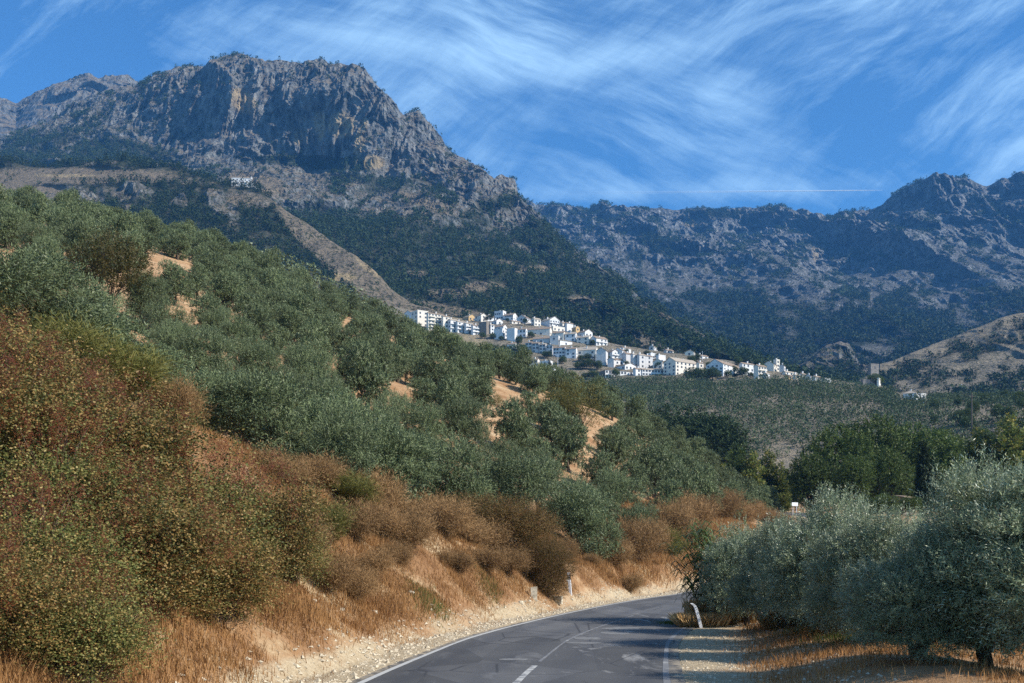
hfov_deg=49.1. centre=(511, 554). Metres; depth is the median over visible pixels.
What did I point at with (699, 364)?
house
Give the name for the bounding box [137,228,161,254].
olive tree
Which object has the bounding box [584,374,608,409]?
olive tree
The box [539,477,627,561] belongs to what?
olive tree
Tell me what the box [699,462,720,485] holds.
olive tree
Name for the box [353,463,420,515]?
dry shrub
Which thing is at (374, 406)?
olive tree
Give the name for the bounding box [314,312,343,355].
olive tree
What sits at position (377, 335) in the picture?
olive tree
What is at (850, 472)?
broadleaf tree
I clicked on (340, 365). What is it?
olive tree
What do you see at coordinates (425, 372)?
olive tree
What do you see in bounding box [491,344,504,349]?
round tree
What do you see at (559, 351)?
house
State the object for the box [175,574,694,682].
gravel
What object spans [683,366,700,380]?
round tree
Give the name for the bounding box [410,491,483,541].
dry shrub
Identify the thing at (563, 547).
dry shrub
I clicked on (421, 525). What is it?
dry shrub
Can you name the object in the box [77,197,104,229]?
olive tree
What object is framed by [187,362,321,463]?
olive tree
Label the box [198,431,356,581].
berry bush
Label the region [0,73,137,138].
mountain
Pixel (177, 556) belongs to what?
berry bush
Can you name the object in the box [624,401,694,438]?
pine tree
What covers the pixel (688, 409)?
pine tree
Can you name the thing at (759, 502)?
dry shrub
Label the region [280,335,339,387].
olive tree
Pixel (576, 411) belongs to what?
olive tree
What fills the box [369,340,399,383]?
olive tree
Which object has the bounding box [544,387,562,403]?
olive tree
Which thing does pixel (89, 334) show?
broom shrub
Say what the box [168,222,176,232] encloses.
olive tree
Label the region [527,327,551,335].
hall
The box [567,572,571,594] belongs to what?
marker post
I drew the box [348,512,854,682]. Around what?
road
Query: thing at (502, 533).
dry shrub
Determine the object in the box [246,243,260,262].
olive tree
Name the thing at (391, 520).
dry shrub
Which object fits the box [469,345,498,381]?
olive tree
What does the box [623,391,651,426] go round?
olive tree
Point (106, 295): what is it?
olive tree
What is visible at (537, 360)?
row house
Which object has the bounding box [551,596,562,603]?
culvert block
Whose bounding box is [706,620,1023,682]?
dry grass
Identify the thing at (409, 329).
olive tree
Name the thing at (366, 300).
olive grove
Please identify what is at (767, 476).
poplar
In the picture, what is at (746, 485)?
olive tree
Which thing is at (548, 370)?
olive tree
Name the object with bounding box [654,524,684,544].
broom shrub
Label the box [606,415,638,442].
olive tree
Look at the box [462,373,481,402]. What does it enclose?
olive tree
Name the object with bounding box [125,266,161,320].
olive tree
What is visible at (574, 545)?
dry shrub
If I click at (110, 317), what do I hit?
olive tree
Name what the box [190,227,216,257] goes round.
olive tree
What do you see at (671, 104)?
sky
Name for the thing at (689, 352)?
house
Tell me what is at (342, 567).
dry shrub
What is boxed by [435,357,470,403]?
olive tree
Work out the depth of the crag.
1495.00 m
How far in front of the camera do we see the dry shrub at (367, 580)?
30.65 m
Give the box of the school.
[596,369,632,377]
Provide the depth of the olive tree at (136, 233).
110.94 m
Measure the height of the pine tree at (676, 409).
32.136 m
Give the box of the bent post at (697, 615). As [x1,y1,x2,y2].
[690,603,702,627]
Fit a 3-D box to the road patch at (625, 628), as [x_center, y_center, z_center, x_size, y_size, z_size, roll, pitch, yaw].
[3.550,2.396,36.084,1.333,0.001,1.764,0,0,0]
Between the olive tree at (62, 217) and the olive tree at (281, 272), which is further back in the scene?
the olive tree at (281, 272)
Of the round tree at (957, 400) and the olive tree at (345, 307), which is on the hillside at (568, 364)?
the round tree at (957, 400)
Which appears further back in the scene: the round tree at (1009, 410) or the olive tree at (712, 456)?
the round tree at (1009, 410)
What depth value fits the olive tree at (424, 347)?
139.28 m
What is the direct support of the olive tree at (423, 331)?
on the ground at (286, 658)
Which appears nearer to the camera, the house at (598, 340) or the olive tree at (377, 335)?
the olive tree at (377, 335)
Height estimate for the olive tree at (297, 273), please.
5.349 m
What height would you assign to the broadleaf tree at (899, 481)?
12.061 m
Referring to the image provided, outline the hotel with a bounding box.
[494,310,505,319]
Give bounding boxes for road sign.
[792,502,797,514]
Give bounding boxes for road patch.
[499,658,527,659]
[567,642,600,643]
[574,637,599,639]
[601,631,629,634]
[602,627,640,630]
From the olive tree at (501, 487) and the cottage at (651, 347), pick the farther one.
the cottage at (651, 347)
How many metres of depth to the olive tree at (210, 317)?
82.94 m
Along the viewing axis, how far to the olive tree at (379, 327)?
135.99 m
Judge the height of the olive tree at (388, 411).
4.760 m
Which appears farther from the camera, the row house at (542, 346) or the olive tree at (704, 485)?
the row house at (542, 346)
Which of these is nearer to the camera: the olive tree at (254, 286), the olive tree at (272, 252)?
the olive tree at (254, 286)
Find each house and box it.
[404,310,410,318]
[441,314,449,330]
[448,317,457,331]
[456,319,464,332]
[464,321,472,332]
[471,323,478,334]
[475,313,486,321]
[479,321,489,334]
[490,322,493,333]
[491,318,502,323]
[494,328,506,339]
[495,324,507,328]
[503,313,517,320]
[507,328,516,340]
[510,319,520,323]
[516,315,530,323]
[516,327,527,336]
[525,340,532,350]
[531,316,540,325]
[531,357,539,365]
[532,341,539,352]
[533,336,549,342]
[539,341,546,352]
[546,343,552,353]
[550,335,559,344]
[551,326,564,330]
[552,330,564,339]
[553,345,565,356]
[564,321,572,331]
[565,331,576,340]
[565,346,577,358]
[572,325,579,332]
[576,334,590,343]
[577,329,592,336]
[590,336,607,345]
[596,347,607,364]
[614,357,622,364]
[615,363,635,369]
[616,347,625,357]
[621,346,630,352]
[621,351,630,362]
[630,352,636,367]
[632,366,641,375]
[636,352,645,367]
[641,367,662,375]
[646,353,652,366]
[653,358,663,368]
[656,354,665,360]
[684,350,695,355]
[696,360,703,369]
[779,363,785,371]
[782,369,797,374]
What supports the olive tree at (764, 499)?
on the ground at (286, 658)
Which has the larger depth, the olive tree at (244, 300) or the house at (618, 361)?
the house at (618, 361)
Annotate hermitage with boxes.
[231,177,256,188]
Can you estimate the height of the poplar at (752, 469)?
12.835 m
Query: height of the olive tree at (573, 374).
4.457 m
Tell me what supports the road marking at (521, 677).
on the road
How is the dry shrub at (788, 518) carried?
on the ground at (286, 658)
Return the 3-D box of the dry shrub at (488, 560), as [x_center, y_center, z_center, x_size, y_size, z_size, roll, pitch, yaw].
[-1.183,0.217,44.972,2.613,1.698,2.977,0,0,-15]
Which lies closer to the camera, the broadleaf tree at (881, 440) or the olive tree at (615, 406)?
the olive tree at (615, 406)
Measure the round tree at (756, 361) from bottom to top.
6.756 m
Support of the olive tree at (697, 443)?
on the ground at (286, 658)
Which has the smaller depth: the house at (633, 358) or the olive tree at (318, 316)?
the olive tree at (318, 316)
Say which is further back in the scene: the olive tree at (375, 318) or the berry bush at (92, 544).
the olive tree at (375, 318)
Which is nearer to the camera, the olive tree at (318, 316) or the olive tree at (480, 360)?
the olive tree at (318, 316)
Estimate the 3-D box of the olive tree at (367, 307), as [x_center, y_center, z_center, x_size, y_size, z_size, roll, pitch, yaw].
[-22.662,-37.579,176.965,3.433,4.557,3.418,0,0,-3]
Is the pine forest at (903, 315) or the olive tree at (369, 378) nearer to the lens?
the olive tree at (369, 378)
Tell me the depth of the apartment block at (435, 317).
956.64 m
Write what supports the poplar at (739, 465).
on the ground at (286, 658)
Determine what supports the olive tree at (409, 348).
on the ground at (286, 658)
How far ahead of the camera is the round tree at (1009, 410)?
422.69 m
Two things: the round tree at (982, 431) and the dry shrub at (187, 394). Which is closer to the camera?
the dry shrub at (187, 394)
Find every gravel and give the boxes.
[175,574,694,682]
[679,622,932,682]
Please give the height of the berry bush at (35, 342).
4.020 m
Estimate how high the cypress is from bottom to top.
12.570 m
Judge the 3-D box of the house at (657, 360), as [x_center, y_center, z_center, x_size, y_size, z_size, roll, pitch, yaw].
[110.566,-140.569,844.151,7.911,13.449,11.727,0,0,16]
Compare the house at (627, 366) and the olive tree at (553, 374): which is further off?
the house at (627, 366)
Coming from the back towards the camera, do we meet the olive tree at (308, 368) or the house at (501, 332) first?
the house at (501, 332)
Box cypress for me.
[911,438,935,513]
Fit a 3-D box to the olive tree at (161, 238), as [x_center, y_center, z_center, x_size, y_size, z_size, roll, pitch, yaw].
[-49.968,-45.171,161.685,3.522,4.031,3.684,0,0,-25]
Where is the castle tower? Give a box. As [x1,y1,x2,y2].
[868,363,878,378]
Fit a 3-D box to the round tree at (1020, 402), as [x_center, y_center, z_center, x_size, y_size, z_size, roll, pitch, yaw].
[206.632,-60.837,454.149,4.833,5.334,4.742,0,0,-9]
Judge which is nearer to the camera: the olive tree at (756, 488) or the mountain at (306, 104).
the olive tree at (756, 488)
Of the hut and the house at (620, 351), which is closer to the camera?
the hut
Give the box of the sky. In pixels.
[0,0,1023,215]
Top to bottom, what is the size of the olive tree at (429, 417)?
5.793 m
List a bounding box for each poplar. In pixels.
[720,450,744,469]
[724,444,748,481]
[741,451,767,488]
[758,449,783,505]
[769,461,792,511]
[925,428,970,512]
[956,439,968,511]
[959,425,999,506]
[974,430,1004,462]
[985,410,1023,480]
[997,410,1023,470]
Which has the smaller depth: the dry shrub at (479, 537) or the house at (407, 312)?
the dry shrub at (479, 537)
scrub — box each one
[0,51,718,346]
[4,159,431,308]
[522,171,1023,353]
[857,309,1023,398]
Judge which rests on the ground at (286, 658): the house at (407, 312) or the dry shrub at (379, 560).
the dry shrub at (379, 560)
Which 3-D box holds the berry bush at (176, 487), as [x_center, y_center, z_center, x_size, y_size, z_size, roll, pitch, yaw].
[-6.363,-0.401,20.101,3.978,2.987,3.964,0,0,-18]
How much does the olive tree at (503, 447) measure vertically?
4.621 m
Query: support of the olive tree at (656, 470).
on the ground at (286, 658)
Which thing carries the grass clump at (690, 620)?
on the ground at (286, 658)
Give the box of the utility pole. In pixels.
[971,393,974,434]
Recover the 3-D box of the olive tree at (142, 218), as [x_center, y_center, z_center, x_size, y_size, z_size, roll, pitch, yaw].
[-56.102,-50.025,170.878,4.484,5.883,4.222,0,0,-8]
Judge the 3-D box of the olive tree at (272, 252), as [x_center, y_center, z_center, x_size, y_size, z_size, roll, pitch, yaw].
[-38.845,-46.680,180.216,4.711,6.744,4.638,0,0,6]
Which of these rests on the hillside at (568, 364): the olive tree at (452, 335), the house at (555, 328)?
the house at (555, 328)
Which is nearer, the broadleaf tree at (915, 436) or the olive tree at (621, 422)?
the olive tree at (621, 422)
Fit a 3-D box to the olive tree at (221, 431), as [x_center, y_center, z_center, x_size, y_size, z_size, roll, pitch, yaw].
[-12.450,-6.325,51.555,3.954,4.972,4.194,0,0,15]
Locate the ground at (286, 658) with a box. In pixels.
[0,230,1023,682]
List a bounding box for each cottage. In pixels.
[462,314,474,320]
[649,344,657,350]
[663,348,673,352]
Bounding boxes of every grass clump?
[667,611,732,627]
[681,598,741,624]
[722,598,756,622]
[754,611,817,629]
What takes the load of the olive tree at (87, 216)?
on the ground at (286, 658)
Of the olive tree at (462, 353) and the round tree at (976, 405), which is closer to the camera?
the olive tree at (462, 353)
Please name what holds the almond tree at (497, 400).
on the ground at (286, 658)
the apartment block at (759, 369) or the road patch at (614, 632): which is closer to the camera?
the road patch at (614, 632)
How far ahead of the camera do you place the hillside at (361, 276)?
1327.92 m
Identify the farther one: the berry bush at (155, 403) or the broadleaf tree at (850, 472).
the broadleaf tree at (850, 472)
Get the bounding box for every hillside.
[0,160,447,315]
[373,304,1023,476]
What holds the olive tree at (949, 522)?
on the ground at (286, 658)
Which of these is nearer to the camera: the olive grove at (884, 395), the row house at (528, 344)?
the olive grove at (884, 395)
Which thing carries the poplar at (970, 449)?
on the ground at (286, 658)
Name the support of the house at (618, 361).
on the hillside at (568, 364)
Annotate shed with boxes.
[559,340,571,344]
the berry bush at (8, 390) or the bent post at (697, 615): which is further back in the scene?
the bent post at (697, 615)
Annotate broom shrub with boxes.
[4,302,150,387]
[83,324,184,402]
[116,380,210,427]
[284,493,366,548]
[326,467,386,509]
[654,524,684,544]
[663,539,697,555]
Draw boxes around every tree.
[0,184,15,208]
[0,200,26,244]
[0,203,28,248]
[0,236,116,343]
[0,240,77,316]
[5,188,14,197]
[5,202,30,241]
[10,220,66,279]
[12,186,33,208]
[14,184,38,198]
[18,194,37,223]
[20,232,73,290]
[26,189,55,227]
[31,294,172,381]
[37,204,75,245]
[42,194,82,241]
[50,206,72,248]
[51,188,75,208]
[54,186,81,206]
[59,207,106,257]
[59,270,139,324]
[62,225,159,308]
[63,196,89,208]
[63,217,100,265]
[71,297,141,345]
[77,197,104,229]
[78,230,113,279]
[93,203,118,229]
[98,218,113,239]
[106,206,146,252]
[109,228,147,266]
[110,206,124,221]
[120,270,172,332]
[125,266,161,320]
[128,222,151,249]
[131,205,157,231]
[135,340,199,384]
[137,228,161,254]
[139,295,196,345]
[144,214,170,245]
[145,315,195,373]
[154,226,175,250]
[155,256,196,306]
[160,226,192,260]
[163,357,254,447]
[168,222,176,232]
[172,321,241,377]
[175,221,199,254]
[180,260,212,298]
[181,217,199,246]
[185,243,214,270]
[185,290,231,333]
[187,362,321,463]
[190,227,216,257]
[191,247,224,286]
[195,363,232,434]
[197,304,233,354]
[200,239,231,262]
[200,267,246,315]
[205,226,222,243]
[209,313,264,369]
[209,365,281,448]
[211,261,233,283]
[214,233,231,259]
[222,253,242,272]
[224,332,287,376]
[225,239,251,259]
[229,258,259,275]
[230,248,245,260]
[230,269,259,301]
[233,291,272,335]
[240,263,260,293]
[243,299,282,340]
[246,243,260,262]
[247,280,270,309]
[251,250,276,273]
[254,268,280,293]
[255,245,283,271]
[257,262,288,296]
[258,319,295,364]
[259,288,285,318]
[266,363,311,426]
[267,282,290,303]
[267,288,315,342]
[272,266,293,285]
[273,286,312,320]
[273,301,309,346]
[274,384,371,467]
[278,274,292,290]
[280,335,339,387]
[281,343,317,372]
[281,371,352,434]
[284,275,303,291]
[287,270,306,285]
[290,266,315,287]
[290,317,333,360]
[292,394,388,480]
[295,282,323,308]
[309,286,327,301]
[309,312,329,345]
[310,300,333,320]
[312,373,353,398]
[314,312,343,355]
[316,392,392,476]
[317,290,344,323]
[320,279,338,290]
[320,281,336,296]
[326,336,369,389]
[329,296,349,318]
[330,323,369,361]
[333,311,344,329]
[341,336,394,404]
[342,294,361,316]
[344,309,366,334]
[350,405,448,504]
[355,310,371,332]
[358,303,374,312]
[358,311,383,337]
[360,328,384,342]
[362,297,382,310]
[363,335,397,360]
[367,311,385,328]
[367,400,403,455]
[369,303,399,335]
[369,323,395,346]
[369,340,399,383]
[370,385,411,426]
[389,339,414,382]
[390,330,425,376]
[390,395,449,467]
[394,312,421,340]
[394,320,411,343]
[396,429,433,497]
[401,324,426,346]
[402,348,434,386]
[404,426,498,513]
[405,322,421,336]
[406,376,439,409]
[410,337,432,353]
[410,344,454,394]
[418,327,432,345]
[426,321,456,356]
[431,371,473,434]
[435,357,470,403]
[440,391,493,458]
[443,332,470,363]
[446,342,478,371]
[448,351,480,378]
[460,343,477,358]
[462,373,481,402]
[465,339,476,346]
[465,365,496,408]
[466,446,502,483]
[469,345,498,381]
[470,447,563,541]
[475,473,516,500]
[476,340,493,359]
[484,434,531,476]
[485,345,511,378]
[487,395,539,450]
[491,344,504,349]
[493,392,502,407]
[502,352,528,384]
[508,343,531,355]
[508,346,535,383]
[517,362,548,394]
[517,444,569,519]
[518,389,544,421]
[522,434,563,480]
[527,331,534,336]
[530,397,574,451]
[532,360,551,388]
[536,371,611,434]
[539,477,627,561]
[540,391,582,433]
[543,351,552,356]
[544,362,568,391]
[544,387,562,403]
[546,410,595,471]
[547,368,570,392]
[558,356,566,363]
[558,470,608,542]
[561,376,585,405]
[568,369,583,389]
[573,361,580,369]
[580,358,592,369]
[580,445,615,486]
[582,379,601,403]
[583,353,591,358]
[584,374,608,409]
[588,370,598,377]
[588,465,651,516]
[591,360,603,369]
[591,424,634,466]
[594,423,627,454]
[599,390,624,419]
[603,383,629,418]
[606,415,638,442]
[607,501,660,527]
[609,458,649,494]
[611,368,620,375]
[622,437,653,474]
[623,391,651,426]
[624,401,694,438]
[629,441,680,497]
[630,417,655,443]
[644,429,676,452]
[645,477,684,508]
[646,412,667,440]
[646,437,670,465]
[654,449,683,482]
[656,463,701,501]
[657,518,755,611]
[660,406,708,428]
[662,422,686,444]
[668,407,753,466]
[669,404,737,463]
[673,437,692,456]
[673,448,703,473]
[674,455,690,476]
[679,412,759,467]
[680,462,725,508]
[682,434,707,465]
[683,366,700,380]
[687,355,695,361]
[689,515,779,625]
[693,354,700,361]
[694,367,709,378]
[699,445,721,470]
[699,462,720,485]
[704,367,722,380]
[713,467,733,487]
[714,351,720,357]
[717,475,744,517]
[719,465,743,486]
[720,504,814,628]
[724,370,731,377]
[733,357,742,364]
[733,476,761,499]
[736,366,748,376]
[736,487,755,507]
[743,481,885,634]
[743,484,764,502]
[753,359,762,364]
[757,482,773,510]
[764,485,780,510]
[782,492,926,643]
[783,450,835,512]
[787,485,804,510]
[797,421,880,508]
[804,497,822,511]
[824,522,1009,666]
[829,451,877,507]
[832,410,917,497]
[852,496,872,514]
[864,446,917,498]
[865,493,901,517]
[867,373,883,382]
[870,419,947,511]
[884,438,1023,667]
[898,496,923,515]
[904,499,938,542]
[908,426,964,511]
[909,429,975,459]
[920,450,1023,665]
[929,399,937,408]
[934,470,1022,649]
[953,397,961,406]
[953,410,966,422]
[959,417,970,430]
[964,408,974,417]
[966,400,980,414]
[972,428,989,440]
[990,404,1003,417]
[1000,405,1016,420]
[1012,391,1023,402]
[1016,398,1023,407]
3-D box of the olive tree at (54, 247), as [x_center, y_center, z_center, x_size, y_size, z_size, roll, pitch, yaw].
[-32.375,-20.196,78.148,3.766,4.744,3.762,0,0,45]
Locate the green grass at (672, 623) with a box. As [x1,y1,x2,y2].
[396,561,999,655]
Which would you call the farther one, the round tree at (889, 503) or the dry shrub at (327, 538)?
the round tree at (889, 503)
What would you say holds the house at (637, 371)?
on the hillside at (568, 364)
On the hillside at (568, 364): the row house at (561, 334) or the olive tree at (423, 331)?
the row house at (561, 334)
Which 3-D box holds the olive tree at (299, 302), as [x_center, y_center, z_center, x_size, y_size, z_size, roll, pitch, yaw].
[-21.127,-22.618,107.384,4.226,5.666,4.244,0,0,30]
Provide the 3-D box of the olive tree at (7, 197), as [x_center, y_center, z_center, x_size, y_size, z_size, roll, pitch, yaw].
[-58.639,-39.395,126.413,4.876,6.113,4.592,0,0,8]
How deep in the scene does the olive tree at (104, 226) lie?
132.53 m
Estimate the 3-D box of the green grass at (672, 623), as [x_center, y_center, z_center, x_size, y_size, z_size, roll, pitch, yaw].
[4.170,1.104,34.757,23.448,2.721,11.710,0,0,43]
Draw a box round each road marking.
[358,589,698,682]
[513,665,536,682]
[538,615,633,661]
[663,627,686,682]
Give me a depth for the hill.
1194.20 m
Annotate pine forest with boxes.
[0,126,864,383]
[0,151,369,303]
[598,206,1023,365]
[799,342,867,380]
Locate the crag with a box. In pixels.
[799,341,867,376]
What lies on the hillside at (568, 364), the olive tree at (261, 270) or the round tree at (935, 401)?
the round tree at (935, 401)
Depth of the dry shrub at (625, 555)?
65.52 m
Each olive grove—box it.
[166,225,421,328]
[579,372,1023,485]
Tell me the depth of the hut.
178.67 m
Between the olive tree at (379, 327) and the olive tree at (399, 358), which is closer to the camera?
the olive tree at (399, 358)
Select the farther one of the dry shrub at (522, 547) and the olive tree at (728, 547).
the dry shrub at (522, 547)
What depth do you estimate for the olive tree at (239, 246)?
177.78 m
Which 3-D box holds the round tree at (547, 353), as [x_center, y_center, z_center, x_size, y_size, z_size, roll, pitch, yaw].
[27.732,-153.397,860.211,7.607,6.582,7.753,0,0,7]
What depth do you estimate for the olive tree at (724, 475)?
146.77 m
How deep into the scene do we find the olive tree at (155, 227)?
166.54 m
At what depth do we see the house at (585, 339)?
928.17 m
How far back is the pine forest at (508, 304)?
1452.28 m
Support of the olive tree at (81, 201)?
on the ground at (286, 658)
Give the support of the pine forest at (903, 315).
on the mountain at (864, 231)
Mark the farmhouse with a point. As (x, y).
(908, 392)
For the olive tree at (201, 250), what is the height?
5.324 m
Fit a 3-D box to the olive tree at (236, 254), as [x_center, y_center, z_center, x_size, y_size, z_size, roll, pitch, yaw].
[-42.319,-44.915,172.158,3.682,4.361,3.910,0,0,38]
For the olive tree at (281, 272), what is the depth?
158.21 m
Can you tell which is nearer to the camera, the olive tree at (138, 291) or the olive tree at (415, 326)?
the olive tree at (138, 291)
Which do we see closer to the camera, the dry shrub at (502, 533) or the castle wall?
the dry shrub at (502, 533)
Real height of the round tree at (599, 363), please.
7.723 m
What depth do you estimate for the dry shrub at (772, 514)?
144.55 m
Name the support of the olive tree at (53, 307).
on the ground at (286, 658)
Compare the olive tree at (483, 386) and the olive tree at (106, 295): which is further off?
the olive tree at (483, 386)
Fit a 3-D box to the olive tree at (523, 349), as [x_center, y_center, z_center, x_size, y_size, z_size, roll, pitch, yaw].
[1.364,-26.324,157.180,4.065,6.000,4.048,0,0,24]
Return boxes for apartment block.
[411,310,427,325]
[426,312,442,329]
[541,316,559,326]
[607,356,615,367]
[608,349,618,357]
[663,357,695,374]
[706,359,738,375]
[739,361,753,374]
[753,363,766,378]
[764,361,776,370]
[773,358,779,371]
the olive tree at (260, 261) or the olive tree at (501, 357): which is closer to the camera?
the olive tree at (501, 357)
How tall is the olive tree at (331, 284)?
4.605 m
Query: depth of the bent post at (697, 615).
36.47 m
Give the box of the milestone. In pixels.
[531,587,536,601]
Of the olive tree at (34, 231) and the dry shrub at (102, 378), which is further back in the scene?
the olive tree at (34, 231)
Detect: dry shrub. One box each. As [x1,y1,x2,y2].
[61,354,130,406]
[142,370,219,428]
[249,443,322,491]
[283,504,342,558]
[290,446,350,492]
[295,442,360,477]
[301,542,365,595]
[325,489,400,546]
[339,562,385,604]
[348,542,401,579]
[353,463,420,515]
[374,500,416,541]
[374,537,417,569]
[376,502,446,554]
[390,486,457,517]
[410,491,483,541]
[435,544,479,573]
[447,501,506,547]
[464,541,516,577]
[472,514,516,549]
[486,543,538,576]
[509,540,534,559]
[545,536,572,559]
[559,534,584,558]
[583,552,605,564]
[586,534,642,571]
[595,509,676,568]
[619,570,645,593]
[628,512,676,555]
[639,494,702,540]
[662,487,722,527]
[665,497,702,521]
[680,518,715,541]
[696,492,732,524]
[710,483,748,521]
[736,500,760,523]
[743,500,769,521]
[756,497,768,513]
[758,507,781,524]
[769,510,796,522]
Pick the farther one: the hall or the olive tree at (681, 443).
the hall
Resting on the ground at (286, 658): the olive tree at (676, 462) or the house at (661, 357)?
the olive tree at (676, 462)
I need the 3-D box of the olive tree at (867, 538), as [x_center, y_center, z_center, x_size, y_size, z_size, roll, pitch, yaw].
[8.090,0.400,25.058,3.780,3.734,3.908,0,0,-29]
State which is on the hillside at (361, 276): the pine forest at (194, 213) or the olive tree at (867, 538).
the pine forest at (194, 213)
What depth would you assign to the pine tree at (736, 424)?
318.84 m
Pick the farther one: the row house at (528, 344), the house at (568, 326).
the house at (568, 326)
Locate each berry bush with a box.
[0,285,102,404]
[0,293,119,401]
[0,301,153,475]
[0,317,232,507]
[0,381,190,547]
[0,442,189,621]
[0,494,112,670]
[2,435,275,626]
[2,534,178,682]
[59,355,200,489]
[95,453,267,606]
[122,396,304,577]
[169,494,312,633]
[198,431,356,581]
[270,486,338,592]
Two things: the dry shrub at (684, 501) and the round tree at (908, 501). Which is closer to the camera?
the dry shrub at (684, 501)
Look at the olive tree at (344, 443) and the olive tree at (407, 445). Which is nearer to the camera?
the olive tree at (344, 443)
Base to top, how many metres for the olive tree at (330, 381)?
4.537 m
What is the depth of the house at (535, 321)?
990.77 m
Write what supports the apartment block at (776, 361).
on the hillside at (568, 364)
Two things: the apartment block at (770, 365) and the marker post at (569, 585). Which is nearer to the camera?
the marker post at (569, 585)
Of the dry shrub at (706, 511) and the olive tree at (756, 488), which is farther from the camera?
the olive tree at (756, 488)
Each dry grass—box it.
[0,386,626,682]
[516,494,767,591]
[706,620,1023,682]
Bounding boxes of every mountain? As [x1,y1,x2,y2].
[0,54,752,363]
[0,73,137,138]
[526,171,1023,363]
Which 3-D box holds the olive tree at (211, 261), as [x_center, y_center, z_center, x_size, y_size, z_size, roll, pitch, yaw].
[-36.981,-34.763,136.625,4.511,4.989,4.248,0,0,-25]
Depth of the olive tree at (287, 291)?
124.81 m
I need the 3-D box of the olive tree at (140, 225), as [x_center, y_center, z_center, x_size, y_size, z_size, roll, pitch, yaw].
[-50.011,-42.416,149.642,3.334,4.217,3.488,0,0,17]
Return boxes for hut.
[886,495,912,514]
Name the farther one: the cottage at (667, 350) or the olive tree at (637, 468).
the cottage at (667, 350)
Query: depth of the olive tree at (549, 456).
76.80 m
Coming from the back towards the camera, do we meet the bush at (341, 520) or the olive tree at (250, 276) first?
the olive tree at (250, 276)
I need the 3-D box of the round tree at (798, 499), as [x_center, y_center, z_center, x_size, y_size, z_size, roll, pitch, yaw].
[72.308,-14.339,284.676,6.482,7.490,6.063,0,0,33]
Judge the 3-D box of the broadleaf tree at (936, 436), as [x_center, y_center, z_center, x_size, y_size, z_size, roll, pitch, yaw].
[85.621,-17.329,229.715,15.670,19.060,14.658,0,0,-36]
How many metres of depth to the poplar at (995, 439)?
214.37 m
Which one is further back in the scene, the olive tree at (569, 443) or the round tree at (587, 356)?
the round tree at (587, 356)
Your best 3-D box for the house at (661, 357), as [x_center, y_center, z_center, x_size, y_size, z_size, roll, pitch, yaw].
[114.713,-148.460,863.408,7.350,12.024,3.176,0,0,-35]
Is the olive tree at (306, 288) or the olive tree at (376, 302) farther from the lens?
the olive tree at (376, 302)
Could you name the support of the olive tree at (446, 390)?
on the ground at (286, 658)
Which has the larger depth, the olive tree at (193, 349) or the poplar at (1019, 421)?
the poplar at (1019, 421)
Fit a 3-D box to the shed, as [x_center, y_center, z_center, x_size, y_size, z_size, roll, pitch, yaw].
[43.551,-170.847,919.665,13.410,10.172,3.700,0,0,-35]
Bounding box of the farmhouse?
[903,389,919,398]
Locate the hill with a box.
[860,313,1023,397]
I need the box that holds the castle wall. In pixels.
[861,379,876,385]
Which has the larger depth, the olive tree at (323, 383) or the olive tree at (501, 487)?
the olive tree at (501, 487)
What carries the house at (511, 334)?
on the hillside at (568, 364)
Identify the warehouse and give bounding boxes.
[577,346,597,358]
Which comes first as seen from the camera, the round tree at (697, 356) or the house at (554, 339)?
the round tree at (697, 356)
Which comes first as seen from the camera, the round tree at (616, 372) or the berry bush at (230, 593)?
the berry bush at (230, 593)
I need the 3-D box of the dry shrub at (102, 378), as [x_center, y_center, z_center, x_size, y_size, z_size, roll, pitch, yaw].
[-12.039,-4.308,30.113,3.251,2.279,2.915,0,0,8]
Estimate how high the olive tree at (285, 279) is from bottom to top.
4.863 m
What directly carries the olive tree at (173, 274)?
on the ground at (286, 658)
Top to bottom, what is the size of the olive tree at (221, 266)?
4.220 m
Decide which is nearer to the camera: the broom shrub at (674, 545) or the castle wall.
the broom shrub at (674, 545)
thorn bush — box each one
[434,488,568,557]
[517,531,579,604]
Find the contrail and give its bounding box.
[821,190,857,190]
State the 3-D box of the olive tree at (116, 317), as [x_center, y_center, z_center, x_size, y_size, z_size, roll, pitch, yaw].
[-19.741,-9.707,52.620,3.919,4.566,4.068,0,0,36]
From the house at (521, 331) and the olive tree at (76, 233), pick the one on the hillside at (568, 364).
the house at (521, 331)
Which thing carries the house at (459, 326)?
on the hillside at (568, 364)
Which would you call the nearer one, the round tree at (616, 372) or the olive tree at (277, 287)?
the olive tree at (277, 287)
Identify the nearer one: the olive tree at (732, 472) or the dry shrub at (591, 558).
the dry shrub at (591, 558)
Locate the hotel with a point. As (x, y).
(498, 314)
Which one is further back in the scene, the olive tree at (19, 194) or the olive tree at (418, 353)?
the olive tree at (19, 194)
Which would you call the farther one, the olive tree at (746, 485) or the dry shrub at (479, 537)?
the olive tree at (746, 485)
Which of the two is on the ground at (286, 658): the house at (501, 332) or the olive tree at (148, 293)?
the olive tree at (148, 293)
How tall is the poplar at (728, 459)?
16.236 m
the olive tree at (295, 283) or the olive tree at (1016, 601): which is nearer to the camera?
the olive tree at (1016, 601)
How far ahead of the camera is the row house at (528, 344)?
886.39 m
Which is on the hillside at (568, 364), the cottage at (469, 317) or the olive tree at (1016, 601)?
the cottage at (469, 317)

